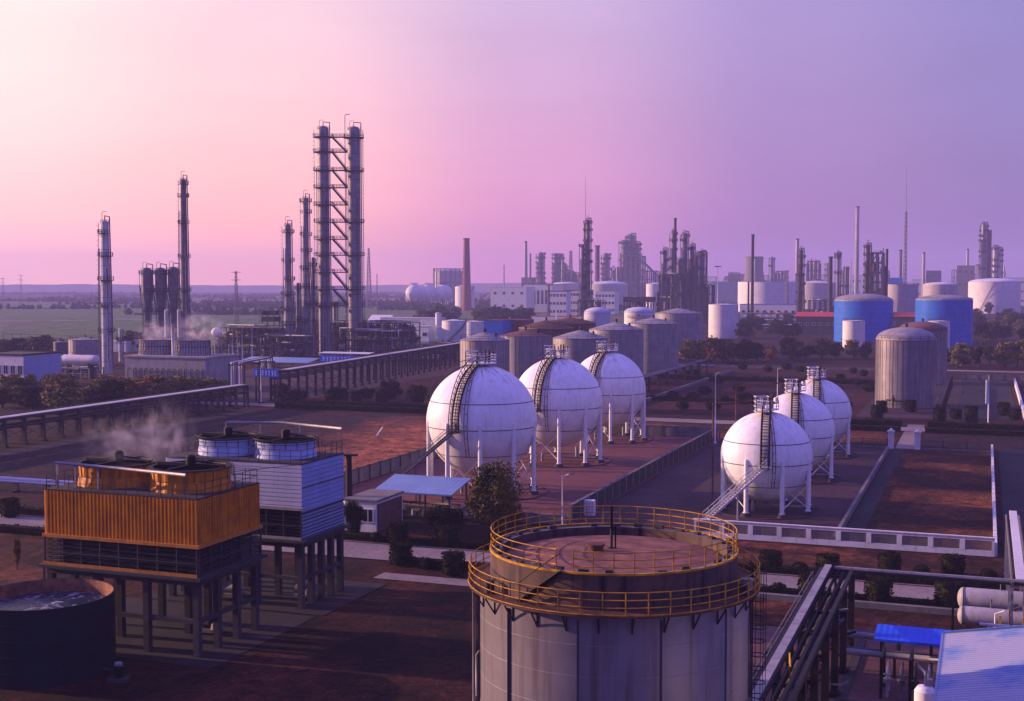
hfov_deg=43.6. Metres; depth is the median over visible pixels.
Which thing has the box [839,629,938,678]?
pipe run
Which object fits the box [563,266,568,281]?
process column
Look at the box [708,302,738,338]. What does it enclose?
storage tank
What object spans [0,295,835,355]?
farm field
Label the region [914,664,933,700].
dosing tank
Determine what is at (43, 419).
pipe rack
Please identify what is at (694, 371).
round shrub
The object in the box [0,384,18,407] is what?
tree
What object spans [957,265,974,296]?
building
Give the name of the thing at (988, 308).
tree
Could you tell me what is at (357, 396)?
clipped shrub
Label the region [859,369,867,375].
round shrub
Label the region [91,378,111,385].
tree
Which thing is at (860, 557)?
verge
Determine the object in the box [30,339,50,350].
tree
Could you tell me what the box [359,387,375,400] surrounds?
tree
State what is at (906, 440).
gate path
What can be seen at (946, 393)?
pipe trestle
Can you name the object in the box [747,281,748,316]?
chimney
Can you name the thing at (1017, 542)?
cable bridge
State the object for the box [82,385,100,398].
tree
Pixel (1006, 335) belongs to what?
tree
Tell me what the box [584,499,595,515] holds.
control cabinet
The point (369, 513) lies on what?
window
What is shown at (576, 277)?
process structure
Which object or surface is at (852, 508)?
boundary wall
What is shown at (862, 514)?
service path
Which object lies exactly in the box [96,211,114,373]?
process column
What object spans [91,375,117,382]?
tree
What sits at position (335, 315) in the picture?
process column
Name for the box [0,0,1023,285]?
sky
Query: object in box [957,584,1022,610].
horizontal vessel
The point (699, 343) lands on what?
tree
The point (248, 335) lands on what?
process structure
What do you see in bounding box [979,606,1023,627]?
pipe manifold
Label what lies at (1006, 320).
tree
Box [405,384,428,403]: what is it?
tree
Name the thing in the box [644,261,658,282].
transfer gallery
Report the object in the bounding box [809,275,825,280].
works block
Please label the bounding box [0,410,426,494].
earth field
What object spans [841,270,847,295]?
process structure
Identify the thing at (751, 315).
tree
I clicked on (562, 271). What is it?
chimney
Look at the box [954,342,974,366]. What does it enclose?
tree
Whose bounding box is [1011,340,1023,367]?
tree
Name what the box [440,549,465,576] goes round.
clipped shrub
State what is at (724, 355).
tree
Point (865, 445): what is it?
bar fence
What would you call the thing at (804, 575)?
clipped shrub
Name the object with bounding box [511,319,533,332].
warehouse
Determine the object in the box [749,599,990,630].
verge
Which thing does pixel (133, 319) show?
canal
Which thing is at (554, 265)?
process column
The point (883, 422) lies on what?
hedge
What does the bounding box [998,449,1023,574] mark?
service path
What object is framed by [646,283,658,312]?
storage tank
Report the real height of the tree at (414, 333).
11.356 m
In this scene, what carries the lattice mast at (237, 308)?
on the farm field at (88, 328)
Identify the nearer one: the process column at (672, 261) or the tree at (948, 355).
the tree at (948, 355)
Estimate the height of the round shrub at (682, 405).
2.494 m
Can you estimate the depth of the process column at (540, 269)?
1793.21 m
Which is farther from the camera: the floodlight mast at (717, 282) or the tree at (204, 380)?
the floodlight mast at (717, 282)
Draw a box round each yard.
[214,360,459,402]
[857,380,961,419]
[957,380,1014,419]
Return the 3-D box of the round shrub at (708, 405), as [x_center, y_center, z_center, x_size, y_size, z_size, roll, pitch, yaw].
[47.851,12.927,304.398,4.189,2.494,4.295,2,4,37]
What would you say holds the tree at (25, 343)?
on the ground at (762, 338)
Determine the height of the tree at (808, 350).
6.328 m
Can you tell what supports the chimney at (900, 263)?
on the ground at (762, 338)
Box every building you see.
[0,350,61,380]
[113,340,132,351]
[123,324,239,384]
[126,339,138,351]
[368,315,393,326]
[380,317,445,327]
[408,325,436,342]
[436,326,441,338]
[521,277,535,286]
[549,291,570,315]
[563,290,593,314]
[595,292,618,313]
[740,304,796,319]
[926,271,940,282]
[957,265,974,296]
[1005,277,1023,305]
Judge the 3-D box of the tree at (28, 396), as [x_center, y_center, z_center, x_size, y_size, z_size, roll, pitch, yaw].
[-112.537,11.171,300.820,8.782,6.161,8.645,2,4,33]
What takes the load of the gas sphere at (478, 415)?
on the sphere pad at (620, 454)
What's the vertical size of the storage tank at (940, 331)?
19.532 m
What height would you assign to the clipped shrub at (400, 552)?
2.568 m
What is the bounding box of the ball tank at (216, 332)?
[211,327,221,353]
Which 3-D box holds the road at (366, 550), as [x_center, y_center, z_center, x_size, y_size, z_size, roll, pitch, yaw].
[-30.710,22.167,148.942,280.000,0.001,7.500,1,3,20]
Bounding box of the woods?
[0,291,645,314]
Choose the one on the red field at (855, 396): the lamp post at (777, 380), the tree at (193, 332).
the lamp post at (777, 380)
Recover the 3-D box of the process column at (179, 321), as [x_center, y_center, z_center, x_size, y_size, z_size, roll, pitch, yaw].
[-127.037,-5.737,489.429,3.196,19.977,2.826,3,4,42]
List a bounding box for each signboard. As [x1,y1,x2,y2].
[254,368,278,401]
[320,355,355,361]
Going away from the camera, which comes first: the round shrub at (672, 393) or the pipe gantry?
the pipe gantry
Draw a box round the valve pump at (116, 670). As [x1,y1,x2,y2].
[102,661,130,682]
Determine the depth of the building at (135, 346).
561.08 m
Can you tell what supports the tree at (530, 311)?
on the farm field at (88, 328)
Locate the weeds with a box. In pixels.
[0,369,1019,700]
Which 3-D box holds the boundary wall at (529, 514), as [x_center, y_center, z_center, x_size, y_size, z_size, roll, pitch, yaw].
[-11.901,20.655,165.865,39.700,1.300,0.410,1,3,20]
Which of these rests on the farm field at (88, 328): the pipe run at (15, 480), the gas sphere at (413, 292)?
the gas sphere at (413, 292)
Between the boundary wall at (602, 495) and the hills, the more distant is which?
the hills
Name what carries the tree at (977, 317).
on the ground at (762, 338)
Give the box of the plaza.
[749,624,939,700]
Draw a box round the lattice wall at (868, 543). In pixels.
[693,518,995,556]
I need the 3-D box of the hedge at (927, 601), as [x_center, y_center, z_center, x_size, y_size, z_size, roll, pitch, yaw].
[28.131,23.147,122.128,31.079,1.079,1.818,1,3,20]
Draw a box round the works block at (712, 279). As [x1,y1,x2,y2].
[707,277,716,281]
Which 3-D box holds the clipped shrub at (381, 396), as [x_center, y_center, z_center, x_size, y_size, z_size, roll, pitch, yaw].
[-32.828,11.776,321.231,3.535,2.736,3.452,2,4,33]
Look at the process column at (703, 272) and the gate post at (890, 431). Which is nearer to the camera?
the gate post at (890, 431)
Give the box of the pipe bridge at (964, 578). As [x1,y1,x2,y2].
[834,566,1023,629]
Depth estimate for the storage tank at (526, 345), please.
336.13 m
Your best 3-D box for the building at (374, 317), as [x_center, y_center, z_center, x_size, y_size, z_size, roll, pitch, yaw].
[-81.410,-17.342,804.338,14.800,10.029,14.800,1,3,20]
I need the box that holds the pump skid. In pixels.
[403,500,460,518]
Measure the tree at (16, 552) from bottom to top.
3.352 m
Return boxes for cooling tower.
[37,450,267,657]
[166,421,350,608]
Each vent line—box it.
[712,399,762,505]
[735,382,779,422]
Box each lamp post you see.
[260,364,266,401]
[714,371,721,443]
[777,367,781,395]
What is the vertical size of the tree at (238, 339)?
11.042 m
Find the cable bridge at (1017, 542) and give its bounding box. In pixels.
[1004,511,1023,625]
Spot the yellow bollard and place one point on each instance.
(789, 665)
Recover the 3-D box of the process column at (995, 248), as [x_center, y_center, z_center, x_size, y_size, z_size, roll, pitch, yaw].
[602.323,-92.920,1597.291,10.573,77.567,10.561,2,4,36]
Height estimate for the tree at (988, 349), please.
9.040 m
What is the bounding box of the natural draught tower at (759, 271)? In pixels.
[743,256,764,281]
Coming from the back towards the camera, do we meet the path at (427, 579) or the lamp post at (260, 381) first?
the lamp post at (260, 381)
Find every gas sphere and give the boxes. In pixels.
[375,349,546,501]
[405,283,422,301]
[420,283,437,302]
[434,283,451,303]
[515,344,610,467]
[536,340,652,444]
[703,394,820,519]
[765,377,841,484]
[791,366,857,459]
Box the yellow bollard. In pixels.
[789,652,790,693]
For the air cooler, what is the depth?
524.43 m
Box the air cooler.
[259,307,280,343]
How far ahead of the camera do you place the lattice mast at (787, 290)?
1198.29 m
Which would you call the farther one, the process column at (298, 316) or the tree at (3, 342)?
the tree at (3, 342)
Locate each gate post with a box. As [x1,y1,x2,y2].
[887,428,894,448]
[914,429,920,449]
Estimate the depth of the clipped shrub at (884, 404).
295.47 m
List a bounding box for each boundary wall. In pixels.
[344,447,438,486]
[403,504,566,524]
[568,427,717,522]
[591,423,711,436]
[646,369,732,401]
[715,365,874,370]
[756,592,957,615]
[833,446,888,539]
[840,698,860,700]
[963,373,1023,379]
[991,444,996,555]
[1014,378,1023,418]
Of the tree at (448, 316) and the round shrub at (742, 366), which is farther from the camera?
the tree at (448, 316)
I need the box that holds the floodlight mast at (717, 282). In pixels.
[714,266,720,303]
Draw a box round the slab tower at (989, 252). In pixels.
[986,230,991,277]
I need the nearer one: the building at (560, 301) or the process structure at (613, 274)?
the building at (560, 301)
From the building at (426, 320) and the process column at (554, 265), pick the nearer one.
the building at (426, 320)
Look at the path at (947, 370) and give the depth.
434.49 m
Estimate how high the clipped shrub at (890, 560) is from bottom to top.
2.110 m
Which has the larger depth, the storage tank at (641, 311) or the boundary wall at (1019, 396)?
the storage tank at (641, 311)
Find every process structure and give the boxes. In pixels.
[61,363,103,378]
[219,324,300,356]
[257,333,324,357]
[283,319,369,353]
[337,328,407,356]
[359,319,419,354]
[359,353,443,364]
[405,341,457,359]
[560,270,573,281]
[569,271,578,282]
[577,298,604,315]
[611,266,624,282]
[620,253,645,303]
[623,296,655,310]
[639,269,659,296]
[659,272,684,311]
[689,268,692,309]
[691,283,714,322]
[728,271,739,281]
[739,312,795,323]
[775,270,786,281]
[806,258,820,280]
[808,298,833,311]
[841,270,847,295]
[870,248,884,294]
[951,269,956,282]
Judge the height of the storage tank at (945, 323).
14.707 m
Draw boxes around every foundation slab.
[115,597,314,667]
[152,573,384,615]
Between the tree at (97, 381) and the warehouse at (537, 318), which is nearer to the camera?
the tree at (97, 381)
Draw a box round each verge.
[334,517,557,552]
[729,540,1022,591]
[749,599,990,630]
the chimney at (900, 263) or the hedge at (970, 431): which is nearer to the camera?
the hedge at (970, 431)
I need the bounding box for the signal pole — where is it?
[985,375,989,422]
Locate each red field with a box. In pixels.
[323,388,433,403]
[639,364,874,417]
[961,347,1023,377]
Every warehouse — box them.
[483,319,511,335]
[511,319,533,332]
[532,315,583,322]
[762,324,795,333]
[796,312,833,332]
[888,278,902,283]
[893,312,914,327]
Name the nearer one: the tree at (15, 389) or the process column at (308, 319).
the tree at (15, 389)
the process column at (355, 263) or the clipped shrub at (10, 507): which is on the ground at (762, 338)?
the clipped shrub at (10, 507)
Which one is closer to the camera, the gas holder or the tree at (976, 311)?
the tree at (976, 311)
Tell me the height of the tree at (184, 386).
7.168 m
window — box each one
[3,365,7,373]
[10,365,14,373]
[17,365,22,373]
[362,508,373,522]
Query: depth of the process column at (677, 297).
969.39 m
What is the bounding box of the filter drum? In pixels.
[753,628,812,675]
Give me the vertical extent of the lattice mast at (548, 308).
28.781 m
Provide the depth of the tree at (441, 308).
999.14 m
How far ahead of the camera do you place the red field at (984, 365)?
455.26 m
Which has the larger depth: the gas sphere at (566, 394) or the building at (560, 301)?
the building at (560, 301)
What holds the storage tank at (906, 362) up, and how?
on the tank yard at (928, 413)
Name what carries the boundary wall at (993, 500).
on the ground at (762, 338)
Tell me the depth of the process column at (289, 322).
513.05 m
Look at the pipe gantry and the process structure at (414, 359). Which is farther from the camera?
the process structure at (414, 359)
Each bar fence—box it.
[719,431,887,447]
[920,440,990,452]
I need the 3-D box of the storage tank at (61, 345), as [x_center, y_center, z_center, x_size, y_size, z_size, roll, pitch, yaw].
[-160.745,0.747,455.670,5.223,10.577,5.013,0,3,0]
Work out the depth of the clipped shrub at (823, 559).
131.81 m
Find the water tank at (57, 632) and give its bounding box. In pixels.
[0,578,115,689]
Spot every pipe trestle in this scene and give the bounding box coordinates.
[3,334,38,338]
[935,376,952,407]
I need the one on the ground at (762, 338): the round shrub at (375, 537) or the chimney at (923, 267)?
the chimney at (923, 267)
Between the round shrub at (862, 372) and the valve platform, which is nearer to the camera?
the valve platform
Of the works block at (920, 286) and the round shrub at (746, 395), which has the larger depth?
the works block at (920, 286)
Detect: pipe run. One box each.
[0,476,344,503]
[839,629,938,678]
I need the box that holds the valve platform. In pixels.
[886,395,904,407]
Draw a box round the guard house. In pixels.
[345,489,403,532]
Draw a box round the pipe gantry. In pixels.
[228,356,274,406]
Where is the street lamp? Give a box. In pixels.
[562,473,574,523]
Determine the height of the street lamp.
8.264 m
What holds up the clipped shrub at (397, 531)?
on the verge at (416, 528)
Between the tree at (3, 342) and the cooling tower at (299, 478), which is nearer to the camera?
the cooling tower at (299, 478)
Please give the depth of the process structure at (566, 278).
1740.20 m
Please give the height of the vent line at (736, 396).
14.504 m
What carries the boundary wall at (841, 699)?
on the plaza
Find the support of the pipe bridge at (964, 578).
on the plaza
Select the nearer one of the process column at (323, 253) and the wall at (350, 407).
the wall at (350, 407)
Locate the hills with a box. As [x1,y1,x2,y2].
[0,282,955,291]
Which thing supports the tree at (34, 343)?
on the ground at (762, 338)
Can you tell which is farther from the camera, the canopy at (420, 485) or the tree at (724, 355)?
the tree at (724, 355)
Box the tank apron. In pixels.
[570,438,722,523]
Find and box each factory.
[491,287,534,311]
[524,284,561,311]
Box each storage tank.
[53,338,67,367]
[68,335,101,365]
[435,310,440,325]
[442,317,467,341]
[455,285,474,308]
[460,328,509,372]
[463,318,484,336]
[468,505,766,700]
[500,326,551,378]
[519,317,573,348]
[552,314,595,331]
[553,282,578,290]
[553,326,607,363]
[584,305,610,326]
[589,319,643,374]
[590,281,627,305]
[624,305,654,323]
[627,315,678,377]
[628,314,648,322]
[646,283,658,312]
[655,306,702,357]
[706,281,744,303]
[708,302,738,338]
[738,281,797,311]
[805,281,835,308]
[834,292,894,342]
[842,318,864,348]
[875,323,936,408]
[888,283,918,311]
[899,318,947,384]
[915,293,972,344]
[923,281,957,295]
[928,318,949,351]
[968,277,1020,313]
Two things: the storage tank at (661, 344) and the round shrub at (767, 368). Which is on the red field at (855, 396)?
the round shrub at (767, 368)
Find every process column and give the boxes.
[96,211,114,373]
[115,328,123,361]
[138,263,154,338]
[152,263,167,338]
[162,309,170,338]
[165,262,180,339]
[175,309,183,338]
[176,171,191,338]
[280,216,296,355]
[294,283,301,355]
[299,191,314,355]
[309,257,316,355]
[312,114,348,354]
[332,301,338,351]
[344,122,365,354]
[535,252,545,283]
[550,253,560,283]
[557,253,564,281]
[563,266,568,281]
[577,244,586,315]
[582,217,592,310]
[600,253,610,280]
[618,238,631,303]
[625,233,635,303]
[632,241,641,303]
[654,292,660,312]
[659,246,669,309]
[669,228,677,309]
[673,257,683,307]
[680,230,689,309]
[689,243,695,280]
[691,250,700,311]
[700,252,705,322]
[768,257,775,281]
[795,247,805,311]
[823,262,828,281]
[833,251,842,298]
[842,266,849,294]
[862,240,872,293]
[879,266,885,295]
[977,221,988,278]
[991,245,999,277]
[996,247,1003,277]
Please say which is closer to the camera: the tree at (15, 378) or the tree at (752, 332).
the tree at (15, 378)
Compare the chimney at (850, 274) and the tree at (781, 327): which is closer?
the tree at (781, 327)
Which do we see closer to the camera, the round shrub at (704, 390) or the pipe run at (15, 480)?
the pipe run at (15, 480)
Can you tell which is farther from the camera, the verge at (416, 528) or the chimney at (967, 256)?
the chimney at (967, 256)
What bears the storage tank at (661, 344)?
on the ground at (762, 338)
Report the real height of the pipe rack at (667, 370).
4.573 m
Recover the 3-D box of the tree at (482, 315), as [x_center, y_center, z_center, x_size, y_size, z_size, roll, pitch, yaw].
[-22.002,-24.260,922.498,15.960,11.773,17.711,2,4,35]
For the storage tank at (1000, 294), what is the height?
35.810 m
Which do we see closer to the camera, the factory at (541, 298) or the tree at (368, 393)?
the tree at (368, 393)
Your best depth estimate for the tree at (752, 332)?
698.62 m
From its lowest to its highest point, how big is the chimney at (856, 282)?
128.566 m
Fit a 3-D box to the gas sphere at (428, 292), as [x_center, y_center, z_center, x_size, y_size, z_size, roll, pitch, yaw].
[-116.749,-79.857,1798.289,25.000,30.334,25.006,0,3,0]
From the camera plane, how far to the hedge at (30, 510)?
165.90 m
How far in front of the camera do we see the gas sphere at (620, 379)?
240.83 m
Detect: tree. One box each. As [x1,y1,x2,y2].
[0,339,10,350]
[0,373,25,386]
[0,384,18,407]
[4,338,24,349]
[4,379,39,387]
[10,385,22,403]
[12,538,20,569]
[13,386,47,410]
[18,337,30,350]
[25,336,52,350]
[25,374,39,386]
[27,334,58,350]
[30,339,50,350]
[37,385,85,414]
[38,383,59,407]
[39,372,81,387]
[40,374,51,382]
[49,377,77,390]
[73,386,94,401]
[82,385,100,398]
[84,379,126,410]
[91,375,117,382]
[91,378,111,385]
[112,376,140,407]
[116,330,144,345]
[134,379,159,403]
[141,329,157,337]
[141,374,166,389]
[151,378,181,400]
[161,374,197,398]
[182,376,207,393]
[189,377,213,395]
[190,326,203,338]
[194,333,211,341]
[202,377,225,387]
[207,379,232,400]
[211,335,231,351]
[222,328,253,348]
[243,330,261,343]
[261,329,276,344]
[272,383,287,398]
[286,389,302,401]
[328,386,347,400]
[343,500,364,532]
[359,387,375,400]
[372,325,395,344]
[378,379,403,398]
[398,324,420,343]
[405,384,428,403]
[413,309,428,316]
[422,504,466,535]
[426,310,435,316]
[432,304,451,316]
[442,312,458,319]
[451,308,461,317]
[463,458,525,535]
[470,309,493,320]
[486,306,498,318]
[496,307,514,318]
[510,306,525,318]
[517,311,531,318]
[525,308,534,317]
[679,338,699,361]
[684,340,706,359]
[696,337,722,362]
[718,339,731,361]
[722,339,747,361]
[733,339,757,362]
[734,322,752,338]
[739,317,756,322]
[741,322,756,337]
[746,313,758,317]
[749,342,767,360]
[754,318,766,331]
[763,345,778,359]
[766,321,777,334]
[772,321,790,335]
[779,335,804,358]
[782,313,793,323]
[783,323,802,336]
[794,344,815,359]
[811,337,833,358]
[829,343,844,357]
[844,339,862,357]
[858,341,872,357]
[947,348,951,362]
[949,348,968,367]
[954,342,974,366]
[971,347,982,367]
[973,308,983,315]
[973,314,987,323]
[973,322,997,339]
[976,341,998,364]
[980,321,999,339]
[984,301,993,313]
[985,319,1000,339]
[986,325,1007,340]
[991,340,1017,367]
[995,312,1003,320]
[998,312,1015,326]
[998,325,1012,339]
[1000,308,1019,319]
[1005,315,1018,324]
[1009,316,1023,331]
[1011,319,1023,330]
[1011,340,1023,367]
[1016,326,1023,339]
[1019,339,1023,363]
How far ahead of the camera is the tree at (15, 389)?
315.74 m
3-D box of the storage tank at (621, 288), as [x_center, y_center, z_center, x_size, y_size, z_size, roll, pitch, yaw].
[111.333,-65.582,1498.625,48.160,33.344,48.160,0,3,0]
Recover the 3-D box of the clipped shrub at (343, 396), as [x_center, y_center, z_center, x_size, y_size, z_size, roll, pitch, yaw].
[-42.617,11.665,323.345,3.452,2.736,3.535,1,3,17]
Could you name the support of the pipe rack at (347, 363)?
on the yard at (250, 381)
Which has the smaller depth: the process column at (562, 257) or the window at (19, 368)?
the window at (19, 368)
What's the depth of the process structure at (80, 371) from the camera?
404.49 m
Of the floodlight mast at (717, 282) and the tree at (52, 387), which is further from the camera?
the floodlight mast at (717, 282)
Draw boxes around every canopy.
[243,356,318,366]
[319,351,374,361]
[376,474,470,518]
[874,624,951,677]
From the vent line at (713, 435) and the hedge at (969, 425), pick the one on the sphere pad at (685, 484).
the vent line at (713, 435)
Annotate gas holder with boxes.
[433,268,462,302]
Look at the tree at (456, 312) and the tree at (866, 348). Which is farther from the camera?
the tree at (456, 312)
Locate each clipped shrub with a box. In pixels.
[0,496,20,517]
[298,390,306,400]
[324,391,337,400]
[337,391,348,400]
[350,391,362,401]
[375,392,387,401]
[386,520,408,543]
[388,540,413,565]
[436,523,458,547]
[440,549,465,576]
[758,549,782,565]
[797,568,826,593]
[815,552,840,569]
[863,574,893,602]
[870,405,883,419]
[876,400,887,412]
[877,550,902,570]
[904,399,916,411]
[932,406,946,421]
[933,579,964,607]
[941,552,965,574]
[949,408,962,418]
[964,405,977,422]
[997,401,1009,415]
[1009,408,1022,419]
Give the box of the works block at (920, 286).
[912,280,925,296]
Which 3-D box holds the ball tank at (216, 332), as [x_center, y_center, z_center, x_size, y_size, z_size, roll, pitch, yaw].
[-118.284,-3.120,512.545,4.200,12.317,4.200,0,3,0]
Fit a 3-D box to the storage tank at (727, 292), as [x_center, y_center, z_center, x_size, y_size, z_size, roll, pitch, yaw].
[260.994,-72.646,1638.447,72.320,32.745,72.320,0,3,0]
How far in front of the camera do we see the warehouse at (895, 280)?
1495.05 m
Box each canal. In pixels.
[0,320,43,321]
[52,320,86,320]
[113,319,170,319]
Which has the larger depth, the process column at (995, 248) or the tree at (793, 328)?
the process column at (995, 248)
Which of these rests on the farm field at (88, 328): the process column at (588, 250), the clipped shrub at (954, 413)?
the process column at (588, 250)
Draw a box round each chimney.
[462,238,470,310]
[503,265,504,286]
[524,241,527,276]
[561,260,562,281]
[595,245,599,281]
[674,218,676,259]
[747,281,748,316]
[751,234,754,312]
[754,259,755,281]
[795,239,798,281]
[828,256,832,311]
[850,258,851,293]
[854,206,859,293]
[885,249,887,296]
[899,250,902,277]
[921,252,925,296]
[966,249,968,264]
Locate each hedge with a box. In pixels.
[0,523,44,535]
[18,504,44,515]
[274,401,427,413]
[298,399,427,407]
[334,530,490,549]
[407,555,488,570]
[646,394,852,406]
[659,373,874,384]
[738,562,1005,589]
[760,585,959,608]
[850,418,901,425]
[850,424,900,431]
[925,426,1023,436]
[927,420,1023,430]
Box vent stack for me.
[344,453,357,496]
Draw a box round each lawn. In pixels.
[0,533,85,584]
[0,557,477,700]
[629,421,901,444]
[859,449,992,550]
[920,433,1023,449]
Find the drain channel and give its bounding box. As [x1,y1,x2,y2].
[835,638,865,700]
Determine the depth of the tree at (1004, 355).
448.93 m
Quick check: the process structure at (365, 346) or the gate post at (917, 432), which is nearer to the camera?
the gate post at (917, 432)
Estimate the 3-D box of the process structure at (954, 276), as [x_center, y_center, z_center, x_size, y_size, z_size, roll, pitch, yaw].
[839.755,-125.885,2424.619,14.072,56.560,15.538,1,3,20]
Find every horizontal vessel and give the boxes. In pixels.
[61,352,99,377]
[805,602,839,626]
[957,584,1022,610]
[957,598,1022,627]
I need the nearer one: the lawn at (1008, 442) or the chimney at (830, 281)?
the lawn at (1008, 442)
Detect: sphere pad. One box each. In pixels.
[343,434,693,521]
[573,441,884,539]
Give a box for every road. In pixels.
[0,409,258,455]
[0,514,935,599]
[146,401,924,431]
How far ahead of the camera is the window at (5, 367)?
371.19 m
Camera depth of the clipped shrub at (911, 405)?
297.52 m
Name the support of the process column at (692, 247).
on the ground at (762, 338)
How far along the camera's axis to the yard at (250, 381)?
398.63 m
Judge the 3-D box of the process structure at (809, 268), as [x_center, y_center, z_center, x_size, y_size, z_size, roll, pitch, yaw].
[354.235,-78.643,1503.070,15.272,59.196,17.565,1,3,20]
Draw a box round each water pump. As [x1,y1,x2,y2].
[202,580,231,632]
[224,552,252,596]
[294,554,316,598]
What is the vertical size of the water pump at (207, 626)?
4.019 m
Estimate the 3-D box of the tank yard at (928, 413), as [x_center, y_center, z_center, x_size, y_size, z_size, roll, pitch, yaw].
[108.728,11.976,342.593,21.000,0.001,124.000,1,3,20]
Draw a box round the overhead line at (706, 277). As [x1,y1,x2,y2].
[697,250,709,319]
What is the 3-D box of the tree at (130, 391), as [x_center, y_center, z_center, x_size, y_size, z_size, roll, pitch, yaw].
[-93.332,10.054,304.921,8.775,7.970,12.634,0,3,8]
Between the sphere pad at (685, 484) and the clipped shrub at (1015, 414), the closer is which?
the sphere pad at (685, 484)
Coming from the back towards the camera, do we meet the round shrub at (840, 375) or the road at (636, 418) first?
the round shrub at (840, 375)
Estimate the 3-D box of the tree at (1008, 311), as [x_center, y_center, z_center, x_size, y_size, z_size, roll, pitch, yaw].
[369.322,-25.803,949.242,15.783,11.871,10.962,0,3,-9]
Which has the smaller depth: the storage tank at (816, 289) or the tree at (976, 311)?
the tree at (976, 311)
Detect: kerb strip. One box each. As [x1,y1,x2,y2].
[24,515,928,585]
[252,548,387,559]
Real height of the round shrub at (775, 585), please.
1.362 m
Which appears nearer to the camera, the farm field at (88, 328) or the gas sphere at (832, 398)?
the gas sphere at (832, 398)
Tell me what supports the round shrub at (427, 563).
on the ground at (762, 338)
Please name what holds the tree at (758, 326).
on the ground at (762, 338)
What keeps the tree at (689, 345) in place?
on the ground at (762, 338)
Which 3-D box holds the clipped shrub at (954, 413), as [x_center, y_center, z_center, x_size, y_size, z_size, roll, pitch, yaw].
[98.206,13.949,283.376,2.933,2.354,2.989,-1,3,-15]
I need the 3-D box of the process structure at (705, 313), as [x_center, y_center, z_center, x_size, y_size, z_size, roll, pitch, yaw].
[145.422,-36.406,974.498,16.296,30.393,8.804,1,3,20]
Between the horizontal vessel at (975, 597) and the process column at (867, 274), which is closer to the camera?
the horizontal vessel at (975, 597)
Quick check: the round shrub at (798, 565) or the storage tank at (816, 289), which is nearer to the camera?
the round shrub at (798, 565)
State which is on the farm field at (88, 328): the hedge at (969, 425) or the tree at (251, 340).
the tree at (251, 340)
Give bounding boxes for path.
[374,572,468,585]
[414,358,1023,372]
[841,449,903,541]
[895,424,924,448]
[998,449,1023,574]
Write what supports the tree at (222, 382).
on the ground at (762, 338)
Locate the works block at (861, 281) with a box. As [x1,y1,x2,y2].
[851,275,864,293]
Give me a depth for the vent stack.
156.71 m
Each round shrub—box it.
[368,532,382,542]
[419,557,434,569]
[667,391,677,395]
[676,400,688,409]
[686,368,698,374]
[697,386,711,393]
[705,400,721,409]
[711,375,724,382]
[716,395,730,403]
[726,360,737,364]
[732,383,745,391]
[737,363,747,368]
[737,392,752,398]
[763,365,772,371]
[770,582,786,588]
[781,363,791,368]
[792,561,807,568]
[796,365,805,371]
[836,373,845,378]
[849,367,857,373]
[853,378,862,385]
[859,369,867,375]
[861,383,874,391]
[913,564,929,572]
[979,568,997,577]
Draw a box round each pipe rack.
[0,384,249,447]
[269,341,459,400]
[643,359,707,392]
[750,564,855,700]
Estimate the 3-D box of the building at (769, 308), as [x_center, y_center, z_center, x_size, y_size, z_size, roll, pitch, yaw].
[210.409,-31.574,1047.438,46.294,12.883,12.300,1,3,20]
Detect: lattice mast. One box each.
[234,271,238,324]
[366,248,371,308]
[546,285,551,315]
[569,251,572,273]
[584,179,585,273]
[784,270,790,303]
[903,180,906,283]
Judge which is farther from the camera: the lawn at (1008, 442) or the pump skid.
the lawn at (1008, 442)
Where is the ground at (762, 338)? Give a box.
[0,292,1023,631]
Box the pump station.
[879,646,930,700]
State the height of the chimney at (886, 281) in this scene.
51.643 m
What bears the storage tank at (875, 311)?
on the ground at (762, 338)
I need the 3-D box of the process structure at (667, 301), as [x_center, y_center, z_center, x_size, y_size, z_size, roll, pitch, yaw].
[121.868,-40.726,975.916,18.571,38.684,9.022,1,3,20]
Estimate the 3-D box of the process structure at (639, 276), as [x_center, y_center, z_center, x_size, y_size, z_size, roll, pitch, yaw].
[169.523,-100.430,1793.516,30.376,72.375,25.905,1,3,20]
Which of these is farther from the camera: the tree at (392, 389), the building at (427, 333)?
the building at (427, 333)
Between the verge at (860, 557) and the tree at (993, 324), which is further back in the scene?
the tree at (993, 324)
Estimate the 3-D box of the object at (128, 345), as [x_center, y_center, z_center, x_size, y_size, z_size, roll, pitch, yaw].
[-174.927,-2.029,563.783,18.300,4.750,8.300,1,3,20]
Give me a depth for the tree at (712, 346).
482.36 m
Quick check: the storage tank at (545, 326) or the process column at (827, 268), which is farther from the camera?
the process column at (827, 268)
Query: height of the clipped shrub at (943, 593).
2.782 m
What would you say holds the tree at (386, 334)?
on the farm field at (88, 328)
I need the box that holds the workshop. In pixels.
[933,625,1023,700]
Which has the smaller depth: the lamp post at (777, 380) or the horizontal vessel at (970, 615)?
the horizontal vessel at (970, 615)

